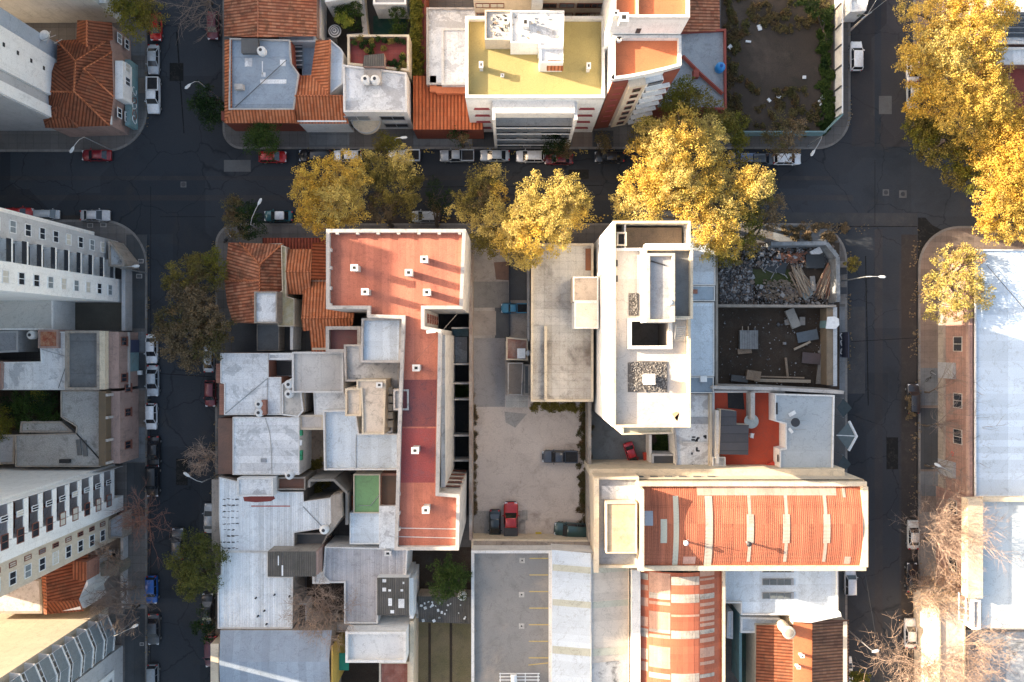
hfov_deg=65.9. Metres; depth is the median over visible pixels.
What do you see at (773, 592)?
building
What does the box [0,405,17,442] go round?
tree
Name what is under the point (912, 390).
parked car
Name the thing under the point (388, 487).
building
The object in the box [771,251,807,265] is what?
rubble
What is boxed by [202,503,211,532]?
parked car
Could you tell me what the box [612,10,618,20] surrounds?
chimney
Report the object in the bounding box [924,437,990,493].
bare tree
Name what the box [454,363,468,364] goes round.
cross wall
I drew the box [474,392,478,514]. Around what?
weeds
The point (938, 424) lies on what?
bare tree
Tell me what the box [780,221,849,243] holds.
leaf litter
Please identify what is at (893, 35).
worn lane
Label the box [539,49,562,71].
stair tower
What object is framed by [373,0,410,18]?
building
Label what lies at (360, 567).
building
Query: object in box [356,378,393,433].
building
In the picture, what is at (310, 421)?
building
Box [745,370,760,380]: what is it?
box crate
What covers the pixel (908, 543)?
parked car
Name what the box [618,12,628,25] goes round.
chimney
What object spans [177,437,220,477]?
bare tree
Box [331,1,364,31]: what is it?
bush
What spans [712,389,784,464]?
building
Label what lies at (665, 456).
building
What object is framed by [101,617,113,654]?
bay window
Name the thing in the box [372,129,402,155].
tree
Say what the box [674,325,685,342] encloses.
ladder
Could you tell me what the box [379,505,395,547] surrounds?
building
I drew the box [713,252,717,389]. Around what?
ruined wall
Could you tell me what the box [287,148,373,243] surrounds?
tree
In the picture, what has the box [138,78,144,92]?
paving stretch
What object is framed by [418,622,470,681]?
lawn
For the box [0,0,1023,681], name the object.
ground
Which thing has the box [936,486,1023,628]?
building
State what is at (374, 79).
water tank
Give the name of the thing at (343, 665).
awning
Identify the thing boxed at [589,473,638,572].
building
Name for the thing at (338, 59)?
building
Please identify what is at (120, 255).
building
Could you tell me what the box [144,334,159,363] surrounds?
parked car
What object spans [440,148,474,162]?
pickup truck
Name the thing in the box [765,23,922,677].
fallen leaves
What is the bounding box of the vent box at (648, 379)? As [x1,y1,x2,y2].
[643,374,654,384]
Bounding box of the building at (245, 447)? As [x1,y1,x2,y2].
[218,415,311,474]
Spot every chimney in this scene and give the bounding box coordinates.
[350,264,360,271]
[361,288,370,295]
[376,382,382,387]
[384,550,391,555]
[405,269,413,276]
[411,445,419,453]
[412,365,420,370]
[420,256,428,263]
[422,504,430,513]
[423,289,431,295]
[479,61,482,70]
[502,17,508,24]
[522,17,528,29]
[586,62,590,71]
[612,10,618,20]
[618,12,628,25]
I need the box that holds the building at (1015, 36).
[969,0,1023,60]
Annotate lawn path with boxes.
[428,623,430,681]
[450,623,451,681]
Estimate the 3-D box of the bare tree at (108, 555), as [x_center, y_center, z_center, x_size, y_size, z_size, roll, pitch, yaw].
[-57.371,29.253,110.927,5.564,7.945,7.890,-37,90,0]
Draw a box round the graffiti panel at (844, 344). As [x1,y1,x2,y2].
[840,332,848,357]
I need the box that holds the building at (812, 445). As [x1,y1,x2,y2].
[769,391,834,467]
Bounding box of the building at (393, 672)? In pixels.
[379,655,408,681]
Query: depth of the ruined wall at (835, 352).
112.30 m
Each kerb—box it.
[0,0,147,151]
[51,220,147,681]
[215,223,846,634]
[223,0,850,148]
[913,0,978,151]
[918,226,996,586]
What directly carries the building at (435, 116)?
on the ground at (168, 142)
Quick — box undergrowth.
[722,0,830,136]
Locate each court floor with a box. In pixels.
[452,329,467,335]
[455,337,466,362]
[458,384,467,396]
[652,434,665,449]
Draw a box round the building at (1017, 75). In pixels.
[977,69,1023,135]
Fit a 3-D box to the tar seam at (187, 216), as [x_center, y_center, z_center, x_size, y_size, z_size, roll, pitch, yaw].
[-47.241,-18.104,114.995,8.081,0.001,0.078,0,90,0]
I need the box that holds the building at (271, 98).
[221,38,305,130]
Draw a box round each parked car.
[5,206,34,215]
[80,208,111,221]
[82,148,112,161]
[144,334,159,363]
[144,403,158,429]
[144,575,159,603]
[145,44,160,74]
[145,365,160,395]
[145,436,161,466]
[145,465,160,496]
[145,612,161,644]
[146,663,160,681]
[150,12,163,41]
[170,527,185,559]
[199,592,214,624]
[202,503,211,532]
[203,346,215,371]
[203,380,216,406]
[203,635,217,666]
[205,11,220,40]
[258,151,286,163]
[264,209,293,222]
[299,147,330,162]
[334,148,361,161]
[412,209,439,222]
[480,148,509,161]
[488,509,501,534]
[516,148,543,162]
[544,153,572,165]
[553,521,585,536]
[594,151,624,163]
[623,441,638,460]
[728,151,755,164]
[748,151,773,165]
[773,153,800,165]
[843,571,857,595]
[848,41,864,71]
[849,655,853,681]
[902,617,916,648]
[904,55,920,82]
[904,562,918,591]
[905,81,919,108]
[905,384,920,413]
[905,519,920,549]
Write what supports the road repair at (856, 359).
on the ground at (168, 142)
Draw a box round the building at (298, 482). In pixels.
[277,470,316,489]
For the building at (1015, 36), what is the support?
on the ground at (168, 142)
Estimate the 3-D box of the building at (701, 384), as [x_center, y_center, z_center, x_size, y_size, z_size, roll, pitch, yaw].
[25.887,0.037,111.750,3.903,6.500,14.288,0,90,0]
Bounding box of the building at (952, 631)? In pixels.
[913,584,965,681]
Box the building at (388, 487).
[381,470,396,504]
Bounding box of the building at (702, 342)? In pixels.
[691,302,713,376]
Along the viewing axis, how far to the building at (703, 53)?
110.40 m
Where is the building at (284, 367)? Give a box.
[276,360,291,376]
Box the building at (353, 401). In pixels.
[345,385,361,415]
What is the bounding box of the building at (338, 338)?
[326,326,360,352]
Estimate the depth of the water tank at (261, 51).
107.45 m
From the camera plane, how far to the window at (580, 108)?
103.43 m
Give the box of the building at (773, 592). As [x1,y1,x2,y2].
[725,571,837,614]
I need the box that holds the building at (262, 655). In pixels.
[211,613,344,681]
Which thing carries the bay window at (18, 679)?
in the apartment tower at (80, 646)
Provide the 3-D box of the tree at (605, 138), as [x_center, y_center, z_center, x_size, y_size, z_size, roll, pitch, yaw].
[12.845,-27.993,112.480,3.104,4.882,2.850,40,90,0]
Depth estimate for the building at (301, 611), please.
112.00 m
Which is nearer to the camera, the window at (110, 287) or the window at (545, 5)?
the window at (545, 5)
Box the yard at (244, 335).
[232,323,298,352]
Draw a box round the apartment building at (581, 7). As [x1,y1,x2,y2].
[473,0,602,15]
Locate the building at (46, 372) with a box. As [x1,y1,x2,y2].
[3,332,64,389]
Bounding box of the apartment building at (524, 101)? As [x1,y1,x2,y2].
[465,16,604,147]
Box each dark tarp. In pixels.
[763,259,786,273]
[806,254,823,267]
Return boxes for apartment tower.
[0,207,121,302]
[0,464,122,596]
[0,607,122,681]
[592,221,690,426]
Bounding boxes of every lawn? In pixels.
[373,16,405,33]
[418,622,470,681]
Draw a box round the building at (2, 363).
[0,359,30,389]
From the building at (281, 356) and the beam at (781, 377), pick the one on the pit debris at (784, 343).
the beam at (781, 377)
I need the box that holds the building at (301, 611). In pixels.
[299,596,311,620]
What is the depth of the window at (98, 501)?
107.92 m
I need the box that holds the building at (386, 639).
[345,615,409,662]
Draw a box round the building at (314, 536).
[296,529,333,543]
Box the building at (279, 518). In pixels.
[212,474,336,551]
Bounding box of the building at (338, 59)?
[330,39,346,94]
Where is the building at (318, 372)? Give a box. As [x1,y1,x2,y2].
[292,351,354,392]
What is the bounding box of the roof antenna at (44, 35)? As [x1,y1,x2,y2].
[40,30,61,45]
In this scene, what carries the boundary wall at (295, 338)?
on the ground at (168, 142)
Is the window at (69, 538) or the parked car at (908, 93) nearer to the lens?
the window at (69, 538)
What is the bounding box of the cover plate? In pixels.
[87,223,92,227]
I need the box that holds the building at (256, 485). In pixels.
[237,475,279,495]
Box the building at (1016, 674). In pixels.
[966,627,1023,681]
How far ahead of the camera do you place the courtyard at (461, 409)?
114.83 m
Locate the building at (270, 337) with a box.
[257,324,284,350]
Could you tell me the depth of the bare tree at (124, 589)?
109.23 m
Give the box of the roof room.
[254,292,282,323]
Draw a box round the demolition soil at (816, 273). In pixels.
[718,243,838,305]
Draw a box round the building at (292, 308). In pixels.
[278,245,302,326]
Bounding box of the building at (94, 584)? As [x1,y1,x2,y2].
[84,576,108,607]
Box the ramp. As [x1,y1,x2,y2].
[815,347,820,383]
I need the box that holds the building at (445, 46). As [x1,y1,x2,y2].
[426,7,474,86]
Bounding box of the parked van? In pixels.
[33,208,60,219]
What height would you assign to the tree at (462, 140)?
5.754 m
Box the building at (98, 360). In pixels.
[65,331,138,389]
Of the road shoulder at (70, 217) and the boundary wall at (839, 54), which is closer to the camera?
the boundary wall at (839, 54)
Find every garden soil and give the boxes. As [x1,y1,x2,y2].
[0,390,60,429]
[327,0,412,57]
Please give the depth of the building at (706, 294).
109.00 m
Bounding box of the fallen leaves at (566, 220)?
[293,147,800,226]
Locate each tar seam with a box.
[150,187,150,662]
[160,216,214,216]
[160,373,211,376]
[176,32,183,132]
[367,185,602,187]
[835,226,916,226]
[851,338,911,341]
[865,256,868,404]
[917,261,917,568]
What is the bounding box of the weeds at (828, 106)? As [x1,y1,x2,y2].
[814,4,835,135]
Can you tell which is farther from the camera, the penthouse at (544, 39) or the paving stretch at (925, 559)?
the paving stretch at (925, 559)
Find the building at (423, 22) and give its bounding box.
[420,0,428,75]
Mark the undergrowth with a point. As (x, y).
(766, 20)
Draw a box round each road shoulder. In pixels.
[59,215,79,219]
[299,218,602,222]
[901,235,916,681]
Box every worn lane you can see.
[0,176,831,179]
[0,195,852,199]
[852,0,874,146]
[875,229,882,681]
[881,0,909,146]
[899,264,900,681]
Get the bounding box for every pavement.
[0,0,144,148]
[0,222,144,681]
[217,225,844,681]
[225,0,847,146]
[916,0,1019,148]
[921,228,1023,585]
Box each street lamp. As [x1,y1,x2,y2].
[70,137,112,152]
[112,616,139,636]
[120,265,146,273]
[183,472,219,481]
[185,81,219,98]
[250,198,268,232]
[807,136,821,155]
[842,275,885,281]
[849,630,879,652]
[929,463,951,472]
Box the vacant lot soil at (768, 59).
[721,0,833,134]
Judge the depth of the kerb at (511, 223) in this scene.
114.85 m
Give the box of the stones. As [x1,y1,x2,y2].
[628,293,666,391]
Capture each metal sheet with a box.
[796,329,818,342]
[802,352,820,364]
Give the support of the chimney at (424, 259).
on the apartment building at (384, 259)
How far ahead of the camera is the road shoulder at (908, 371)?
115.00 m
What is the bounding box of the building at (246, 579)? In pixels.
[218,552,304,628]
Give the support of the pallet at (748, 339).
on the pit soil at (732, 327)
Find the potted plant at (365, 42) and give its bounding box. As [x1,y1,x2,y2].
[362,39,369,44]
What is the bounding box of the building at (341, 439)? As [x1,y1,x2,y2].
[261,400,397,469]
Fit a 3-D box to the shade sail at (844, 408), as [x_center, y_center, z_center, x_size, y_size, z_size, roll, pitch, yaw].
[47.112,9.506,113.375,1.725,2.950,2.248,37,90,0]
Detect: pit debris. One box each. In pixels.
[720,319,820,384]
[721,309,820,384]
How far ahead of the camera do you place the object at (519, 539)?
111.60 m
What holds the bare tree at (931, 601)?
on the pavement at (956, 237)
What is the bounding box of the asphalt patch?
[918,218,940,260]
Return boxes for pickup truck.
[144,77,161,114]
[388,149,420,162]
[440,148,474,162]
[501,302,526,313]
[502,501,519,535]
[542,449,577,464]
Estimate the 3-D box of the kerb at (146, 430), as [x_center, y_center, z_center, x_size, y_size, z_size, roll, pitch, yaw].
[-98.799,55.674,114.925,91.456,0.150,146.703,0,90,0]
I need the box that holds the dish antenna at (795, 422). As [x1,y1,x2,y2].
[783,410,806,433]
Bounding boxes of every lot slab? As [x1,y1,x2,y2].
[474,282,507,307]
[474,311,495,334]
[474,511,488,532]
[494,261,508,279]
[495,308,508,340]
[505,412,525,426]
[506,396,527,406]
[509,252,526,299]
[518,511,524,533]
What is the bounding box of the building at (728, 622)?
[725,603,732,638]
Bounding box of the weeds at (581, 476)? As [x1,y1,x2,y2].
[575,411,594,522]
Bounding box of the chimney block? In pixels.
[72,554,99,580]
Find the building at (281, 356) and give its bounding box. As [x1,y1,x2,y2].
[269,352,291,359]
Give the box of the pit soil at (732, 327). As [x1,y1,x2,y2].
[718,306,838,388]
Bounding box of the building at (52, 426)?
[20,417,75,432]
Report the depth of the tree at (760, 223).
107.75 m
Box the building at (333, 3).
[325,0,361,16]
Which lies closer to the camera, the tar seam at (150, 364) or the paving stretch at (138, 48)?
the paving stretch at (138, 48)
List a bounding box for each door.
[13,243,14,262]
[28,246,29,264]
[130,340,138,352]
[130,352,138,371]
[938,362,955,378]
[938,458,955,477]
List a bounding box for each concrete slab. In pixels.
[784,308,800,328]
[799,317,804,324]
[801,287,812,300]
[809,247,822,253]
[809,276,815,290]
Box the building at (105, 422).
[15,383,138,466]
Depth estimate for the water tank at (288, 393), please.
107.11 m
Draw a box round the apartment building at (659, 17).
[599,0,689,56]
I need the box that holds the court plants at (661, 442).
[455,384,668,450]
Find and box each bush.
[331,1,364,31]
[333,10,354,28]
[388,7,409,33]
[795,0,834,44]
[842,255,861,272]
[849,669,871,681]
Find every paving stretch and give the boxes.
[125,609,144,681]
[126,235,146,327]
[127,428,144,461]
[127,463,144,515]
[127,589,144,607]
[128,518,144,586]
[129,37,144,54]
[131,56,144,75]
[132,353,144,387]
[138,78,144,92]
[138,332,144,351]
[139,390,144,426]
[309,132,348,146]
[352,131,410,146]
[413,131,471,146]
[473,132,570,146]
[572,132,591,146]
[593,131,612,146]
[773,224,831,240]
[833,395,844,465]
[839,261,844,303]
[839,307,844,391]
[839,572,844,618]
[921,368,937,404]
[921,408,937,468]
[921,471,937,495]
[921,512,935,575]
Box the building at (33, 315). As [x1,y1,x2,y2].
[0,301,74,330]
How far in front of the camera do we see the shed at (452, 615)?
111.40 m
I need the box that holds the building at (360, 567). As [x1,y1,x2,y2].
[323,535,412,623]
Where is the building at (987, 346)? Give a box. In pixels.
[938,249,1023,496]
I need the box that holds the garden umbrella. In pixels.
[328,25,340,36]
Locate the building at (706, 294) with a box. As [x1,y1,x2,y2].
[693,286,714,301]
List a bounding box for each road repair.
[170,63,182,80]
[176,459,187,484]
[224,160,250,171]
[569,170,588,178]
[847,307,864,393]
[879,96,891,113]
[886,437,897,468]
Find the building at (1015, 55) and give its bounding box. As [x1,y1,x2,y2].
[971,47,1023,79]
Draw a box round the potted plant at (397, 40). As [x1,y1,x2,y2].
[394,37,400,43]
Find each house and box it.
[41,550,111,613]
[43,20,137,136]
[224,0,319,39]
[225,242,283,322]
[286,249,311,294]
[295,40,353,131]
[301,279,353,351]
[311,243,325,278]
[682,0,719,31]
[746,615,794,681]
[812,617,848,681]
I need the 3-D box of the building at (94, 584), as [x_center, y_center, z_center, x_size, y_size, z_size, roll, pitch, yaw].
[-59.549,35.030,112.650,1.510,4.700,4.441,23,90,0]
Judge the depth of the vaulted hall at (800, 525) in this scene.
102.33 m
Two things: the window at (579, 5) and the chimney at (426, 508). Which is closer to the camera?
the chimney at (426, 508)
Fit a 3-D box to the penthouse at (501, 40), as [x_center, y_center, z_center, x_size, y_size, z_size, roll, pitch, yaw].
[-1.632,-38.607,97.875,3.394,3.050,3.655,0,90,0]
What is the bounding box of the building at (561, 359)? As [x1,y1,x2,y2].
[530,243,592,401]
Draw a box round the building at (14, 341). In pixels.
[0,331,38,352]
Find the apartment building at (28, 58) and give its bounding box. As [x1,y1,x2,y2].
[0,7,56,130]
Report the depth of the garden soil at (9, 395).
114.82 m
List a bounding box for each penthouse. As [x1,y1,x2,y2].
[485,10,509,48]
[510,10,563,58]
[640,248,692,318]
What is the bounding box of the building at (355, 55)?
[347,34,412,87]
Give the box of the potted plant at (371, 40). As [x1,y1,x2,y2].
[368,37,374,44]
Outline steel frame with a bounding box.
[499,673,539,681]
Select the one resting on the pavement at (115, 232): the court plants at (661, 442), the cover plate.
the cover plate
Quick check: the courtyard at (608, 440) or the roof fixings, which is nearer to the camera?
the roof fixings
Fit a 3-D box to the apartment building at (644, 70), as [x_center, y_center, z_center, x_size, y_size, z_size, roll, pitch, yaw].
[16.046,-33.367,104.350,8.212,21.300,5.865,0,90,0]
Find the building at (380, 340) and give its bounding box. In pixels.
[360,318,401,362]
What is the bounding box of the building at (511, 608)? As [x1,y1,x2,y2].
[471,545,551,681]
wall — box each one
[121,536,127,607]
[122,268,131,330]
[290,327,301,349]
[304,393,313,411]
[308,470,352,524]
[320,0,326,39]
[355,0,369,33]
[409,614,418,681]
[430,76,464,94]
[452,327,468,328]
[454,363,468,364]
[454,381,468,383]
[454,397,468,399]
[454,432,468,435]
[454,457,468,461]
[469,242,473,539]
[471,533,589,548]
[509,263,509,335]
[527,259,529,340]
[584,459,844,474]
[585,402,590,541]
[646,434,651,461]
[708,393,711,465]
[710,384,843,393]
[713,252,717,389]
[718,304,835,307]
[732,605,741,681]
[735,114,843,135]
[764,241,839,302]
[787,609,840,622]
[820,308,832,384]
[829,307,836,385]
[835,0,842,117]
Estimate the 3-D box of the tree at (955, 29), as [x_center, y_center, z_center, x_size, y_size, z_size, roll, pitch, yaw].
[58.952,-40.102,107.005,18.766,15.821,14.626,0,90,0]
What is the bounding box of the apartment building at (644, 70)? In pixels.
[594,35,680,128]
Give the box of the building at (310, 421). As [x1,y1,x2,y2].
[299,411,322,429]
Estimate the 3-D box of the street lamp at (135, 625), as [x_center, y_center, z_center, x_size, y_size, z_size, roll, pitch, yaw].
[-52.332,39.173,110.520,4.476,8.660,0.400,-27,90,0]
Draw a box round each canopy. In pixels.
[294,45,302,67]
[836,421,857,450]
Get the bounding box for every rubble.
[718,245,834,304]
[718,246,832,304]
[718,246,835,304]
[762,279,799,301]
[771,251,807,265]
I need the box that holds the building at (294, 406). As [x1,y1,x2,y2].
[281,378,313,416]
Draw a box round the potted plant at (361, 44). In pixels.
[359,41,363,49]
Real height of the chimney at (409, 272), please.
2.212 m
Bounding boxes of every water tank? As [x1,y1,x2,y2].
[27,330,37,338]
[255,399,262,407]
[255,408,262,416]
[257,46,266,56]
[284,380,291,388]
[284,389,294,397]
[285,470,294,479]
[319,524,328,533]
[361,75,370,84]
[370,75,379,84]
[458,591,466,600]
[714,62,724,73]
[776,619,795,638]
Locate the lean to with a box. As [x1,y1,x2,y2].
[716,408,748,454]
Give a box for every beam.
[754,379,810,382]
[761,376,803,377]
[784,358,788,376]
[793,341,810,349]
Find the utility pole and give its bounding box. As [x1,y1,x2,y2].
[850,12,871,30]
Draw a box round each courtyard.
[75,303,121,329]
[307,576,343,612]
[312,430,323,473]
[341,663,378,681]
[412,547,470,590]
[439,314,468,479]
[591,402,651,458]
[742,633,745,681]
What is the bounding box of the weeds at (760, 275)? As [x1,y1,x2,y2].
[753,269,794,289]
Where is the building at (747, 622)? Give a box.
[740,615,779,632]
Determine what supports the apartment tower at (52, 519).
on the ground at (168, 142)
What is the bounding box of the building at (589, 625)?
[551,544,630,681]
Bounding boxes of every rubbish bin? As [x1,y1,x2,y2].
[840,267,846,274]
[840,287,846,293]
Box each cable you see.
[235,60,286,106]
[265,418,271,469]
[987,265,1023,307]
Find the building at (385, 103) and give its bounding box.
[343,64,412,134]
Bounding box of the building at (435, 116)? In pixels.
[413,76,483,138]
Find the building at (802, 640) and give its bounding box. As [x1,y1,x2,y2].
[779,615,811,681]
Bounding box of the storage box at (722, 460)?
[712,456,725,465]
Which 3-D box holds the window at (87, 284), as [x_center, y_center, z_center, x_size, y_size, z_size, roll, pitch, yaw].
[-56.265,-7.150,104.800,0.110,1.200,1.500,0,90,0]
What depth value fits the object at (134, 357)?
113.43 m
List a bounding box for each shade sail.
[835,397,851,417]
[837,453,850,469]
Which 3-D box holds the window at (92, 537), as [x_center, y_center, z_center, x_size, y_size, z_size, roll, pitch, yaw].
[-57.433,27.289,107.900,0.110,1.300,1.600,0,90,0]
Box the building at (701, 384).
[691,289,713,392]
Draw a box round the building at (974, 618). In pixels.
[965,598,980,629]
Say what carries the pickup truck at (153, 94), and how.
on the ground at (168, 142)
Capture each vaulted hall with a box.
[628,568,724,681]
[637,472,867,571]
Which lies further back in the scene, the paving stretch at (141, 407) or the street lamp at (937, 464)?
the paving stretch at (141, 407)
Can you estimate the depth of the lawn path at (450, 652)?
114.81 m
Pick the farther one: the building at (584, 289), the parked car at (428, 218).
the parked car at (428, 218)
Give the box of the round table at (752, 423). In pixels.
[744,415,758,427]
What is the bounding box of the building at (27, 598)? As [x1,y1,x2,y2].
[0,577,43,613]
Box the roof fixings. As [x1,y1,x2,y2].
[222,498,238,548]
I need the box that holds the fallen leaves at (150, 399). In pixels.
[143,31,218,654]
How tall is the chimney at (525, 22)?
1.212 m
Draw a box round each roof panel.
[76,439,81,455]
[82,440,87,456]
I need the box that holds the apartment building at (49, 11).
[0,0,120,22]
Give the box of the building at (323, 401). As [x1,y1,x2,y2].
[313,392,344,414]
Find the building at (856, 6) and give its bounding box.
[843,0,867,21]
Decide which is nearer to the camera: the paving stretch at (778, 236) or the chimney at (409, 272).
the chimney at (409, 272)
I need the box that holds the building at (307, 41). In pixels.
[279,36,317,46]
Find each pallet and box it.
[737,349,751,353]
[739,330,757,348]
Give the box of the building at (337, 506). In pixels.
[327,488,344,534]
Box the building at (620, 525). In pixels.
[604,499,636,552]
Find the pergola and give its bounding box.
[958,592,969,622]
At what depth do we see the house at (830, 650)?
108.65 m
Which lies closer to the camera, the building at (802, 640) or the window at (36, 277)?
the window at (36, 277)
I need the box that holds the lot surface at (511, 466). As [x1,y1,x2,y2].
[474,395,584,533]
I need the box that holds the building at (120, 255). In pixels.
[108,240,138,268]
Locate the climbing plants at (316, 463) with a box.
[308,457,331,492]
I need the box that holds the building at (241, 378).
[216,352,291,414]
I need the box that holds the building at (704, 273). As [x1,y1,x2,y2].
[691,234,714,285]
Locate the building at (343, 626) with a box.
[298,613,348,631]
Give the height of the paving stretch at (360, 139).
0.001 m
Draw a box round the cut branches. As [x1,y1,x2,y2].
[904,394,916,420]
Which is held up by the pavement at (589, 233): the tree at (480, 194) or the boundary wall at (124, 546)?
the tree at (480, 194)
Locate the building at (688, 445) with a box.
[668,393,708,464]
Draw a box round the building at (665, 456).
[651,450,672,462]
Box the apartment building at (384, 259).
[326,229,471,549]
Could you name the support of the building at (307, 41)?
on the ground at (168, 142)
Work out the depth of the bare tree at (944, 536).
104.55 m
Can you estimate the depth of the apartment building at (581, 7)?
100.14 m
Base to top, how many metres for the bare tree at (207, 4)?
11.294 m
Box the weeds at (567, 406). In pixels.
[529,402,584,413]
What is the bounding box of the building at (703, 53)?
[648,29,726,118]
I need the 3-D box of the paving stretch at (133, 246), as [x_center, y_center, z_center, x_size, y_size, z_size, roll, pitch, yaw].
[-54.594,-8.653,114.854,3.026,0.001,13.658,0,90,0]
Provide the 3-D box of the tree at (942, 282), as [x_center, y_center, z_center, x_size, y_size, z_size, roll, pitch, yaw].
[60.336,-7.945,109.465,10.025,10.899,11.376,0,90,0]
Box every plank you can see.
[788,272,800,296]
[791,265,802,296]
[797,272,808,294]
[815,264,828,295]
[818,265,829,291]
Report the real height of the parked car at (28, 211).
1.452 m
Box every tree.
[0,390,62,433]
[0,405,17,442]
[76,553,143,624]
[80,577,159,645]
[88,541,129,580]
[104,0,170,45]
[106,479,178,568]
[148,0,233,41]
[149,280,237,375]
[159,245,228,298]
[162,526,231,604]
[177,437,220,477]
[184,79,224,132]
[189,604,216,644]
[220,193,266,240]
[241,121,281,162]
[275,573,366,659]
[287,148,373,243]
[354,143,426,227]
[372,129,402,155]
[423,174,454,227]
[425,552,472,605]
[444,161,509,259]
[447,125,472,148]
[476,168,596,271]
[541,135,572,162]
[594,130,612,154]
[608,157,777,262]
[624,100,738,191]
[626,74,751,156]
[706,151,788,268]
[759,107,807,164]
[849,612,987,681]
[888,478,1023,584]
[891,0,1022,86]
[899,556,979,630]
[900,58,1023,150]
[900,99,992,196]
[920,241,996,323]
[922,395,1008,452]
[923,494,949,515]
[924,354,984,413]
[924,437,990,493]
[925,602,1020,681]
[963,104,1023,194]
[970,161,1023,245]
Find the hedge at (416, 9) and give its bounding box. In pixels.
[408,0,424,83]
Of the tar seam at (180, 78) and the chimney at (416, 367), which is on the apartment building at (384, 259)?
the chimney at (416, 367)
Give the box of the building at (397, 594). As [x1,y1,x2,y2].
[377,562,418,618]
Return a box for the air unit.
[517,348,529,357]
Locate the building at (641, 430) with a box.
[614,427,672,434]
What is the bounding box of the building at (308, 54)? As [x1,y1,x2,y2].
[302,47,314,75]
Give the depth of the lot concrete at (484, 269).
114.83 m
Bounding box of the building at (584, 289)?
[571,277,598,302]
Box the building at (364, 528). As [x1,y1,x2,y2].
[350,510,378,543]
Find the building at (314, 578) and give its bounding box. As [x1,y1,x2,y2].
[312,569,329,583]
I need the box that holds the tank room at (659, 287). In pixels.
[641,253,674,322]
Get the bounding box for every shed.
[363,53,386,69]
[418,589,470,623]
[506,337,527,359]
[508,362,522,394]
[523,364,529,394]
[819,316,838,328]
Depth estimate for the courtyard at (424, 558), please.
114.83 m
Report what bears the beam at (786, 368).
on the pit soil at (732, 327)
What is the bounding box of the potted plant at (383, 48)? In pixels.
[380,45,386,51]
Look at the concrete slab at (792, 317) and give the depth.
114.10 m
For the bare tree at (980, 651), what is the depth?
106.10 m
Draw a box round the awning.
[339,653,348,669]
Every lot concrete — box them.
[474,248,529,394]
[474,338,504,406]
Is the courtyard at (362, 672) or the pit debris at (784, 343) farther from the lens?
the courtyard at (362, 672)
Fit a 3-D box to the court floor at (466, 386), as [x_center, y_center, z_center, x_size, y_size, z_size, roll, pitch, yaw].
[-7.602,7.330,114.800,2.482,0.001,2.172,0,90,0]
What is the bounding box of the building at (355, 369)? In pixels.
[344,344,399,432]
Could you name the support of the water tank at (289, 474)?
on the building at (245, 447)
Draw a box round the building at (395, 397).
[393,387,408,409]
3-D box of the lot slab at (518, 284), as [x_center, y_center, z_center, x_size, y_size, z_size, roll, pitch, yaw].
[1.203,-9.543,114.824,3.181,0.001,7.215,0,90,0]
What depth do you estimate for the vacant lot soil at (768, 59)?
114.83 m
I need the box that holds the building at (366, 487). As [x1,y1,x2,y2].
[353,470,383,512]
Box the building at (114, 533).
[109,509,131,537]
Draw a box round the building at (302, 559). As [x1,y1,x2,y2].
[268,535,332,575]
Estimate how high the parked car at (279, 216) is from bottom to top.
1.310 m
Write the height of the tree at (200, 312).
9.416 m
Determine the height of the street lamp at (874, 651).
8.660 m
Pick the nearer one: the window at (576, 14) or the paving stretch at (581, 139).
the window at (576, 14)
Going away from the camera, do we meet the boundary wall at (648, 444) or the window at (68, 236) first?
the window at (68, 236)
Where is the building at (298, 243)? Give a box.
[262,238,325,248]
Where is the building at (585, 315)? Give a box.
[572,302,598,328]
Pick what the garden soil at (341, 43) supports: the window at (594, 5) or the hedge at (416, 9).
the hedge at (416, 9)
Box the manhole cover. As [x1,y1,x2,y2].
[899,190,906,197]
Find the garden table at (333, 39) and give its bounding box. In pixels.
[327,37,336,42]
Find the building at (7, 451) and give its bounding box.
[0,430,21,463]
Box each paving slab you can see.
[519,521,524,529]
[522,510,527,519]
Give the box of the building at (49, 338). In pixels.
[38,330,84,347]
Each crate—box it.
[643,452,646,459]
[730,375,747,382]
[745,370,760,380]
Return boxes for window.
[0,514,8,522]
[0,533,8,550]
[2,269,9,283]
[9,219,16,233]
[9,560,16,568]
[9,570,16,586]
[11,676,21,681]
[16,509,24,517]
[17,527,24,543]
[18,272,24,285]
[24,554,31,561]
[24,563,31,578]
[25,223,31,236]
[25,666,40,681]
[31,504,38,511]
[32,521,38,537]
[33,274,39,286]
[39,227,45,239]
[39,547,45,554]
[39,556,45,571]
[39,657,55,681]
[46,499,52,506]
[46,516,52,531]
[47,276,53,288]
[52,541,58,548]
[52,550,58,565]
[53,230,58,242]
[53,648,68,681]
[59,494,65,501]
[60,511,65,526]
[61,278,66,289]
[65,536,71,542]
[65,544,71,558]
[66,233,71,245]
[66,639,80,681]
[72,490,78,497]
[72,506,78,521]
[73,279,78,291]
[78,236,83,248]
[78,539,83,552]
[78,631,92,671]
[84,486,89,492]
[84,502,89,516]
[85,281,90,292]
[89,239,94,250]
[89,534,94,547]
[89,623,103,663]
[95,482,100,488]
[96,498,100,511]
[97,283,101,293]
[100,242,105,252]
[100,529,104,541]
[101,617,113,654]
[106,479,111,485]
[106,494,111,507]
[108,284,112,295]
[117,32,121,44]
[117,107,121,118]
[121,336,127,345]
[121,372,127,381]
[125,38,128,50]
[125,62,130,73]
[125,76,130,87]
[125,383,131,391]
[125,407,131,416]
[125,439,131,448]
[344,116,370,119]
[379,116,405,119]
[384,123,408,127]
[446,485,460,486]
[474,108,489,109]
[475,3,489,7]
[475,115,489,116]
[490,3,503,7]
[543,3,556,7]
[559,3,574,7]
[575,13,589,15]
[577,3,591,7]
[579,108,594,109]
[587,13,599,15]
[589,3,602,7]
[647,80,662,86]
[948,498,956,514]
[948,556,956,573]
[953,336,961,351]
[953,393,961,408]
[953,428,961,444]

